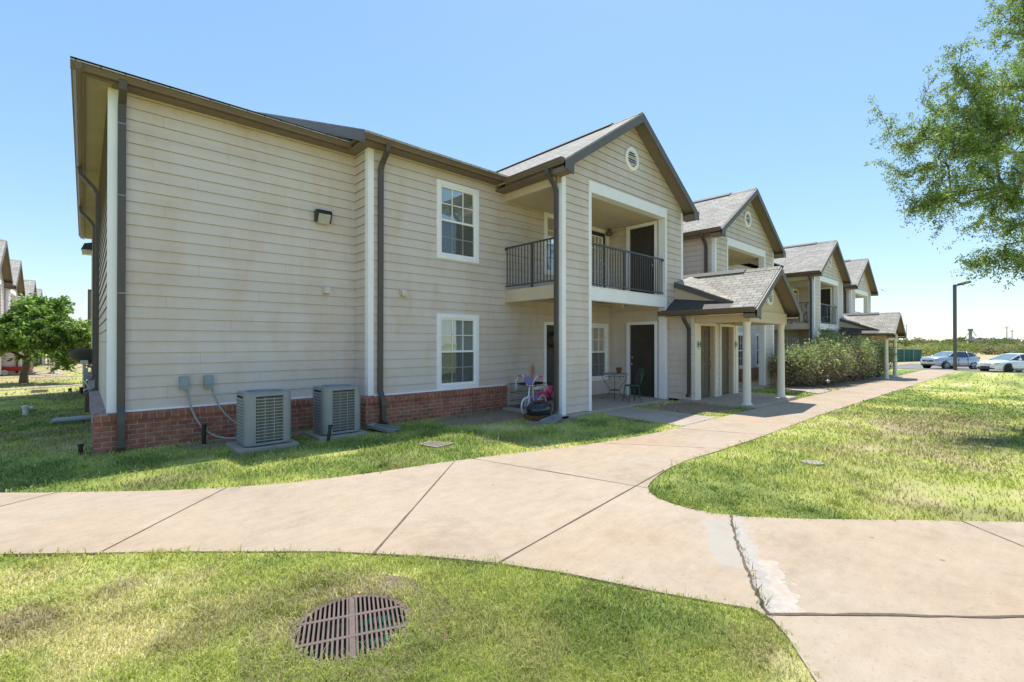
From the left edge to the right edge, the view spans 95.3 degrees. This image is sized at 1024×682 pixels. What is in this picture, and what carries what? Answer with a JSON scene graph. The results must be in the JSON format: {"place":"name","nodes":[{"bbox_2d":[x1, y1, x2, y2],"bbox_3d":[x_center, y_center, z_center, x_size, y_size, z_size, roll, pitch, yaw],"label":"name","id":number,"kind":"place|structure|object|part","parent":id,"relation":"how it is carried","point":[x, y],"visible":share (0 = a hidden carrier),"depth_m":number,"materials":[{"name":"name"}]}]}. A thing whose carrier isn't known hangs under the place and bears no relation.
{"place":"outdoors","nodes":[
{"label":"outdoors","id":0,"kind":"place"},
{"bbox_2d":[0,383,81,390],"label":"path","id":1,"kind":"structure","parent":0,"point":[35,387],"depth_m":18.58,"materials":[{"name":"concrete"}]},
{"bbox_2d":[5,375,81,377],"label":"path","id":2,"kind":"structure","parent":0,"point":[47,376],"depth_m":25.40,"materials":[{"name":"concrete"}]},
{"bbox_2d":[28,369,90,376],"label":"path","id":3,"kind":"structure","parent":0,"point":[60,372],"depth_m":27.36,"materials":[{"name":"concrete"}]},
{"bbox_2d":[0,410,1023,681],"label":"sidewalk","id":4,"kind":"structure","parent":0,"point":[492,508],"depth_m":3.91,"materials":[{"name":"concrete"}]},
{"bbox_2d":[2,371,1023,617],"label":"sidewalk joints","id":5,"kind":"object","parent":4,"relation":"on","point":[738,549],"visible":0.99,"depth_m":3.49,"materials":[{"name":"grey concrete"}]},
{"bbox_2d":[728,523,773,606],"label":"crack weeds","id":6,"kind":"object","parent":4,"relation":"on","point":[757,589],"visible":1,"depth_m":3.07,"materials":[{"name":"green plant"}]},
{"bbox_2d":[0,352,1023,681],"bbox_3d":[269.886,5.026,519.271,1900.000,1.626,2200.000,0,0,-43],"label":"ground","id":7,"kind":"structure","parent":0,"point":[954,388],"depth_m":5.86,"materials":[{"name":"green plant"}]},
{"bbox_2d":[2,365,33,374],"bbox_3d":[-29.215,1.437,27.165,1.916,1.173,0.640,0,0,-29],"label":"parked car","id":8,"kind":"object","parent":7,"relation":"on","point":[5,370],"visible":0.56,"depth_m":27.00,"materials":[{"name":"red metal"}]},
{"bbox_2d":[21,405,33,415],"bbox_3d":[-11.250,1.648,10.836,0.213,0.275,0.144,0,0,-43],"label":"cleanout pipe","id":9,"kind":"object","parent":7,"relation":"on","point":[25,409],"visible":0.91,"depth_m":10.79,"materials":[{"name":"plastic"}]},
{"bbox_2d":[0,239,59,374],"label":"apartment building","id":10,"kind":"structure","parent":7,"relation":"on","point":[13,282],"depth_m":28.76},
{"bbox_2d":[32,389,47,392],"bbox_3d":[-16.611,1.793,16.414,0.400,0.120,0.200,0,0,-43],"label":"paving stone","id":11,"kind":"object","parent":7,"relation":"on","point":[39,390],"visible":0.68,"depth_m":16.37,"materials":[{"name":"grey concrete"}]},
{"bbox_2d":[0,291,90,382],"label":"lawn tree","id":12,"kind":"object","parent":7,"relation":"on","point":[36,329],"visible":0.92,"depth_m":20.19,"materials":[{"name":"green plant"}]},
{"bbox_2d":[50,415,90,423],"bbox_3d":[-9.116,1.636,9.680,0.748,0.163,0.110,0,0,-19],"label":"drain pipe","id":13,"kind":"object","parent":7,"relation":"on","point":[71,419],"visible":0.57,"depth_m":9.64,"materials":[{"name":"grey plastic"}]},
{"bbox_2d":[77,443,83,453],"bbox_3d":[-6.393,1.619,6.911,0.072,0.170,0.072,0,0,-43],"label":"drain stub","id":14,"kind":"object","parent":7,"relation":"on","point":[80,447],"visible":0.87,"depth_m":6.89,"materials":[{"name":"black plastic"}]},
{"bbox_2d":[69,348,91,392],"bbox_3d":[-15.090,1.069,16.483,0.849,1.608,0.750,0,0,-43],"label":"satellite dish","id":15,"kind":"object","parent":7,"relation":"on","point":[83,356],"visible":0.81,"depth_m":16.27,"materials":[{"name":"metal"}]},
{"bbox_2d":[87,289,90,367],"bbox_3d":[-32.977,-1.006,36.985,1.230,6.560,0.440,0,0,-1],"label":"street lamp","id":16,"kind":"object","parent":7,"relation":"on","point":[89,304],"visible":0.16,"depth_m":36.91,"materials":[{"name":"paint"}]},
{"bbox_2d":[201,424,206,443],"bbox_3d":[-5.032,1.543,7.617,0.072,0.330,0.072,0,0,-43],"label":"drain stub","id":17,"kind":"object","parent":7,"relation":"on","point":[203,426],"visible":0.96,"depth_m":7.60,"materials":[{"name":"black plastic"}]},
{"bbox_2d":[226,439,298,453],"bbox_3d":[-4.011,1.679,7.495,0.880,0.075,0.760,0,0,-43],"label":"concrete pad","id":18,"kind":"object","parent":7,"relation":"on","point":[236,447],"visible":0.49,"depth_m":7.26,"materials":[{"name":"grey concrete"}]},
{"bbox_2d":[236,389,290,446],"bbox_3d":[-3.996,1.216,7.510,0.688,0.812,0.646,0,0,-43],"label":"air conditioner","id":19,"kind":"object","parent":18,"relation":"on","point":[263,416],"visible":1,"depth_m":7.27,"materials":[{"name":"paint"}]},
{"bbox_2d":[326,425,332,441],"bbox_3d":[-3.047,1.565,7.783,0.104,0.294,0.072,0,0,-43],"label":"drain stub","id":20,"kind":"object","parent":7,"relation":"on","point":[329,432],"visible":0.95,"depth_m":7.76,"materials":[{"name":"black plastic"}]},
{"bbox_2d":[304,429,366,440],"bbox_3d":[-3.176,1.684,8.405,0.860,0.075,0.750,0,0,-43],"label":"concrete pad","id":21,"kind":"object","parent":7,"relation":"on","point":[321,437],"visible":0.45,"depth_m":8.14,"materials":[{"name":"grey concrete"}]},
{"bbox_2d":[313,384,359,434],"bbox_3d":[-3.158,1.220,8.402,0.688,0.812,0.626,0,0,-43],"label":"air conditioner","id":22,"kind":"object","parent":21,"relation":"on","point":[337,406],"visible":0.99,"depth_m":8.18,"materials":[{"name":"paint"}]},
{"bbox_2d":[236,575,451,681],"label":"drain edge soil","id":23,"kind":"structure","parent":7,"relation":"on","point":[395,578],"depth_m":2.67,"materials":[{"name":"brown soil"}]},
{"bbox_2d":[285,593,413,667],"bbox_3d":[-0.937,1.914,2.734,0.710,0.499,0.710,0,0,-43],"label":"storm drain","id":24,"kind":"object","parent":7,"relation":"in","point":[332,626],"visible":0.71,"depth_m":2.74,"materials":[{"name":"metal"}]},
{"bbox_2d":[367,423,400,432],"bbox_3d":[-2.434,1.643,8.780,0.600,0.100,0.320,0,0,27],"label":"splash block","id":25,"kind":"object","parent":7,"relation":"on","point":[381,427],"depth_m":8.78,"materials":[{"name":"grey concrete"}]},
{"bbox_2d":[418,441,452,447],"bbox_3d":[-1.239,1.698,7.585,0.434,0.054,0.398,0,0,33],"label":"utility cover","id":26,"kind":"object","parent":7,"relation":"on","point":[434,444],"visible":0.75,"depth_m":7.54,"materials":[{"name":"grey concrete"}]},
{"bbox_2d":[70,56,905,453],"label":"apartment building","id":27,"kind":"structure","parent":7,"relation":"on","point":[232,250],"depth_m":9.98,"materials":[{"name":"beige wood"}]},
{"bbox_2d":[436,313,478,389],"bbox_3d":[-1.259,0.257,10.772,1.192,1.708,0.105,0,0,-43],"label":"window","id":28,"kind":"structure","parent":27,"relation":"in","point":[457,335],"depth_m":10.80,"materials":[{"name":"clear glass"}]},
{"bbox_2d":[436,179,478,263],"bbox_3d":[-1.280,-2.709,10.809,1.192,1.758,0.165,0,0,-43],"label":"window","id":29,"kind":"structure","parent":27,"relation":"in","point":[457,212],"depth_m":10.82,"materials":[{"name":"clear glass"}]},
{"bbox_2d":[513,375,548,413],"bbox_3d":[0.524,1.250,10.707,0.873,0.907,0.817,0,0,-16],"label":"childs bicycle","id":30,"kind":"object","parent":27,"relation":"on","point":[529,381],"visible":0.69,"depth_m":10.62,"materials":[{"name":"white metal"}]},
{"bbox_2d":[510,381,551,408],"bbox_3d":[0.490,1.396,11.761,0.929,0.625,0.574,0,0,-43],"label":"dog crate","id":31,"kind":"object","parent":27,"relation":"on","point":[527,389],"visible":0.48,"depth_m":11.65,"materials":[{"name":"grey metal"}]},
{"bbox_2d":[529,363,534,400],"bbox_3d":[0.460,1.113,10.728,0.155,1.182,0.153,0,0,2],"label":"mop","id":32,"kind":"object","parent":27,"relation":"on","point":[532,369],"visible":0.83,"depth_m":10.69,"materials":[{"name":"brown plastic"}]},
{"bbox_2d":[534,383,553,402],"bbox_3d":[0.823,1.348,11.338,0.509,0.623,0.319,0,0,-43],"label":"toy stroller","id":33,"kind":"object","parent":27,"relation":"on","point":[547,393],"visible":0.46,"depth_m":11.30,"materials":[{"name":"pink plastic"}]},
{"bbox_2d":[544,322,553,400],"bbox_3d":[1.205,0.579,13.057,1.000,2.170,0.130,0,0,-43],"label":"door","id":34,"kind":"structure","parent":27,"relation":"in","point":[548,326],"depth_m":12.90,"materials":[{"name":"metal"}]},
{"bbox_2d":[544,212,553,275],"bbox_3d":[1.290,-2.655,13.114,1.160,1.740,0.085,0,0,-43],"label":"window","id":35,"kind":"structure","parent":27,"relation":"in","point":[548,218],"depth_m":12.87,"materials":[{"name":"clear glass"}]},
{"bbox_2d":[592,323,607,380],"bbox_3d":[2.576,0.361,14.279,1.150,1.760,0.085,0,0,-43],"label":"window","id":36,"kind":"structure","parent":27,"relation":"in","point":[599,330],"depth_m":14.41,"materials":[{"name":"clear glass"}]},
{"bbox_2d":[592,227,608,287],"bbox_3d":[2.631,-2.334,14.387,1.000,2.190,0.140,0,0,-43],"label":"door","id":37,"kind":"structure","parent":27,"relation":"in","point":[599,236],"depth_m":14.53,"materials":[{"name":"glass"}]},
{"bbox_2d":[601,372,628,400],"bbox_3d":[2.898,1.306,13.176,0.767,0.742,0.767,0,0,-43],"label":"patio table","id":38,"kind":"object","parent":27,"relation":"on","point":[614,374],"visible":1,"depth_m":13.08,"materials":[{"name":"metal"}]},
{"bbox_2d":[616,367,621,372],"bbox_3d":[3.044,0.856,13.271,0.189,0.155,0.189,0,0,-43],"label":"flower pot","id":39,"kind":"object","parent":38,"relation":"on","point":[618,369],"visible":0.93,"depth_m":13.22,"materials":[{"name":"brown ceramic"}]},
{"bbox_2d":[622,368,643,401],"bbox_3d":[3.304,1.212,12.658,0.508,0.919,0.399,0,0,-15],"label":"patio chair","id":40,"kind":"object","parent":27,"relation":"on","point":[635,385],"visible":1,"depth_m":12.65,"materials":[{"name":"green metal"}]},
{"bbox_2d":[626,321,657,397],"bbox_3d":[3.888,0.559,13.898,0.130,2.220,1.040,0,0,-43],"label":"door","id":41,"kind":"structure","parent":27,"relation":"in","point":[641,337],"depth_m":13.90,"materials":[{"name":"wood"}]},
{"bbox_2d":[626,221,657,294],"bbox_3d":[3.888,-2.351,13.912,0.130,2.220,1.040,0,0,-43],"label":"door","id":42,"kind":"structure","parent":27,"relation":"in","point":[640,238],"depth_m":13.90,"materials":[{"name":"metal"}]},
{"bbox_2d":[699,323,716,398],"bbox_3d":[5.592,0.582,13.506,1.110,2.170,0.202,0,0,-43],"label":"door","id":43,"kind":"structure","parent":27,"relation":"in","point":[707,331],"depth_m":13.75,"materials":[{"name":"beige metal"}]},
{"bbox_2d":[719,324,734,395],"bbox_3d":[6.564,0.586,14.399,1.070,2.170,0.202,0,0,-43],"label":"door","id":44,"kind":"structure","parent":27,"relation":"in","point":[727,331],"depth_m":14.63,"materials":[{"name":"brown wood"}]},
{"bbox_2d":[738,333,742,368],"bbox_3d":[10.510,0.487,21.563,1.192,1.665,0.085,0,0,-43],"label":"window","id":45,"kind":"structure","parent":27,"relation":"in","point":[740,335],"depth_m":21.66,"materials":[{"name":"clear glass"}]},
{"bbox_2d":[755,333,758,366],"bbox_3d":[12.351,0.495,23.253,1.192,1.665,0.085,0,0,-43],"label":"window","id":46,"kind":"structure","parent":27,"relation":"in","point":[757,334],"depth_m":23.04,"materials":[{"name":"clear glass"}]},
{"bbox_2d":[784,338,787,349],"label":"door","id":47,"kind":"structure","parent":27,"relation":"in","point":[785,339],"depth_m":25.90,"materials":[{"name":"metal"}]},
{"bbox_2d":[792,338,798,346],"bbox_3d":[16.292,0.718,26.870,1.150,1.702,0.085,0,0,-43],"label":"window","id":48,"kind":"structure","parent":27,"relation":"in","point":[793,339],"depth_m":26.88,"materials":[{"name":"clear glass"}]},
{"bbox_2d":[793,289,798,323],"bbox_3d":[16.347,-1.888,26.978,1.000,2.118,0.140,0,0,-43],"label":"door","id":49,"kind":"structure","parent":27,"relation":"in","point":[796,292],"depth_m":27.23,"materials":[{"name":"glass"}]},
{"bbox_2d":[820,287,832,323],"bbox_3d":[17.604,-1.905,26.503,0.130,2.147,1.040,0,0,-43],"label":"door","id":50,"kind":"structure","parent":27,"relation":"in","point":[826,292],"depth_m":26.34,"materials":[{"name":"metal"}]},
{"bbox_2d":[523,400,551,420],"bbox_3d":[0.583,1.501,10.145,0.704,0.399,0.585,0,0,-43],"label":"covered grill","id":51,"kind":"object","parent":7,"relation":"on","point":[537,410],"visible":0.96,"depth_m":9.89,"materials":[{"name":"black plastic"}]},
{"bbox_2d":[539,414,561,423],"bbox_3d":[0.841,1.648,9.751,0.320,0.100,0.600,0,0,27],"label":"splash block","id":52,"kind":"object","parent":7,"relation":"on","point":[553,418],"depth_m":9.71,"materials":[{"name":"grey concrete"}]},
{"bbox_2d":[768,341,827,386],"bbox_3d":[11.207,0.954,18.697,2.539,1.878,2.250,0,0,-43],"label":"shrub","id":53,"kind":"object","parent":7,"relation":"on","point":[799,368],"visible":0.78,"depth_m":18.16,"materials":[{"name":"green plant"}]},
{"bbox_2d":[801,459,823,465],"bbox_3d":[4.116,1.689,6.391,0.277,0.046,0.277,0,0,-43],"label":"valve cover","id":54,"kind":"object","parent":7,"relation":"on","point":[815,462],"visible":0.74,"depth_m":6.35,"materials":[{"name":"white plastic"}]},
{"bbox_2d":[785,339,846,385],"bbox_3d":[12.586,0.932,19.503,2.326,2.015,2.816,0,0,26],"label":"shrub","id":55,"kind":"object","parent":7,"relation":"on","point":[826,363],"visible":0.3,"depth_m":19.11,"materials":[{"name":"green plant"}]},
{"bbox_2d":[803,333,863,384],"bbox_3d":[13.747,0.823,20.587,2.682,2.288,2.690,0,0,21],"label":"shrub","id":56,"kind":"object","parent":7,"relation":"on","point":[843,356],"visible":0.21,"depth_m":19.99,"materials":[{"name":"green plant"}]},
{"bbox_2d":[806,322,865,382],"bbox_3d":[15.039,0.554,21.869,3.075,2.843,2.679,0,0,-43],"label":"shrub","id":57,"kind":"object","parent":7,"relation":"on","point":[825,335],"visible":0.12,"depth_m":21.56,"materials":[{"name":"green plant"}]},
{"bbox_2d":[835,330,876,380],"bbox_3d":[16.572,0.772,23.042,2.765,2.475,2.407,0,0,-43],"label":"shrub","id":58,"kind":"object","parent":7,"relation":"on","point":[860,357],"visible":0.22,"depth_m":22.55,"materials":[{"name":"green plant"}]},
{"bbox_2d":[844,332,888,379],"bbox_3d":[18.347,0.727,24.405,2.677,2.641,3.230,0,0,11],"label":"shrub","id":59,"kind":"object","parent":7,"relation":"on","point":[876,364],"visible":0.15,"depth_m":24.02,"materials":[{"name":"green plant"}]},
{"bbox_2d":[866,341,899,376],"bbox_3d":[20.083,0.956,25.987,3.310,2.270,2.411,0,0,-43],"label":"shrub","id":60,"kind":"object","parent":7,"relation":"on","point":[890,357],"visible":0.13,"depth_m":25.53,"materials":[{"name":"green plant"}]},
{"bbox_2d":[890,348,920,361],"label":"screened fence","id":61,"kind":"object","parent":7,"relation":"on","point":[909,355],"visible":0.16,"depth_m":66.79,"materials":[{"name":"green fabric"}]},
{"bbox_2d":[864,0,1023,291],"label":"mesquite tree","id":62,"kind":"object","parent":7,"relation":"on","point":[982,110],"visible":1,"depth_m":10.07,"materials":[{"name":"green plant"}]},
{"bbox_2d":[874,337,1023,356],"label":"scrub woodland","id":63,"kind":"object","parent":7,"relation":"on","point":[989,346],"visible":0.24,"depth_m":118.58,"materials":[{"name":"green plant"}]},
{"bbox_2d":[891,363,1023,371],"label":"parking lot","id":64,"kind":"structure","parent":7,"relation":"on","point":[915,365],"depth_m":42.89,"materials":[{"name":"grey asphalt"}]},
{"bbox_2d":[920,351,979,368],"bbox_3d":[38.199,1.762,40.717,4.131,1.619,2.209,0,0,-4],"label":"parked car","id":65,"kind":"object","parent":64,"relation":"on","point":[943,359],"visible":0.88,"depth_m":39.93,"materials":[{"name":"silver metal"}]},
{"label":"side windows","id":66,"kind":"part","parent":65,"relation":"part of","materials":[{"name":"black glass"}]},
{"bbox_2d":[976,353,1023,372],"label":"parked car","id":67,"kind":"object","parent":64,"relation":"on","point":[1009,362],"visible":0.97,"depth_m":34.89,"materials":[{"name":"white paint"}]},
{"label":"side windows","id":68,"kind":"part","parent":67,"relation":"part of","materials":[{"name":"black glass"}]},
{"bbox_2d":[897,368,1023,372],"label":"kerb","id":69,"kind":"structure","parent":7,"relation":"on","point":[959,370],"depth_m":37.02,"materials":[{"name":"grey concrete"}]},
{"bbox_2d":[953,281,971,369],"bbox_3d":[35.807,-1.093,37.148,1.235,7.210,0.440,0,0,-1],"label":"street lamp","id":70,"kind":"object","parent":7,"relation":"on","point":[955,324],"visible":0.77,"depth_m":37.07,"materials":[{"name":"metal"}]},
{"bbox_2d":[972,337,1020,342],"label":"warehouse","id":71,"kind":"structure","parent":7,"relation":"on","point":[977,339],"depth_m":263.56,"materials":[{"name":"white metal"}]},
{"bbox_2d":[0,0,1023,342],"label":"sky","id":72,"kind":"structure","parent":0,"point":[770,96],"materials":[{"name":"blue"}]},
{"bbox_2d":[597,382,830,426],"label":"patio path","id":73,"kind":"structure","parent":0,"point":[670,418],"depth_m":10.66,"materials":[{"name":"concrete"}]},
{"bbox_2d":[787,303,808,323],"bbox_3d":[14.864,-1.355,24.134,1.614,1.023,0.554,0,0,31],"label":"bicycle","id":74,"kind":"object","parent":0,"point":[803,315],"visible":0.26,"depth_m":23.98,"materials":[{"name":"black metal"}]},
{"bbox_2d":[752,369,958,416],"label":"sidewalk","id":75,"kind":"structure","parent":0,"point":[832,400],"depth_m":15.18,"materials":[{"name":"concrete"}]},
{"bbox_2d":[965,329,975,340],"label":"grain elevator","id":76,"kind":"object","parent":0,"point":[970,333],"visible":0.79,"depth_m":329.37,"materials":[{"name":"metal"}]}
]}

